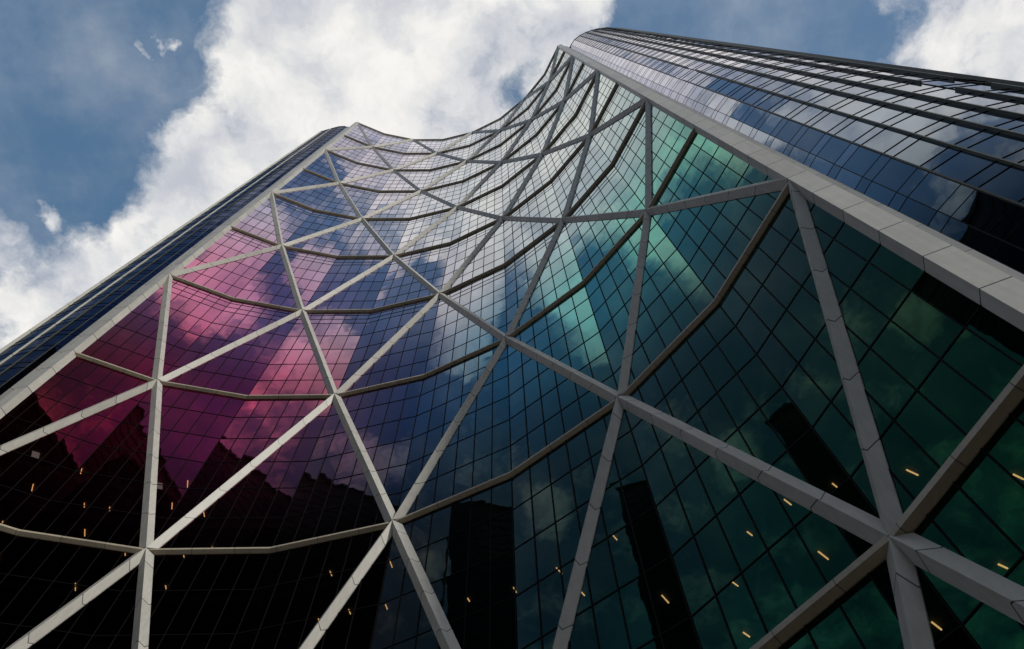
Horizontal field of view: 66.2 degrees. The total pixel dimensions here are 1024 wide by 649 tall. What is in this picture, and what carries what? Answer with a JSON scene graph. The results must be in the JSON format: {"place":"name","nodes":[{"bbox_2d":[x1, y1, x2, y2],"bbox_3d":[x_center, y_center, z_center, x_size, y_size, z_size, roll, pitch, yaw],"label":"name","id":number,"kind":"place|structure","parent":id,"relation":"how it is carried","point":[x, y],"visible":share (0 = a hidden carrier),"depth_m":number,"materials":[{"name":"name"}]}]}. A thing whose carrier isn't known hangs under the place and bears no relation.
{"place":"outdoors","nodes":[
{"label":"outdoors","id":0,"kind":"place"},
{"bbox_2d":[0,0,1023,348],"label":"sky","id":1,"kind":"structure","parent":0,"point":[122,122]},
{"label":"plaza","id":2,"kind":"structure","parent":0,"visible":0},
{"bbox_2d":[0,27,1023,648],"bbox_3d":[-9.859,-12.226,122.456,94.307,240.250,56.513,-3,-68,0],"label":"office tower","id":3,"kind":"structure","parent":2,"relation":"on","point":[608,337],"depth_m":53.23,"materials":[{"name":"multicoloured glass"}]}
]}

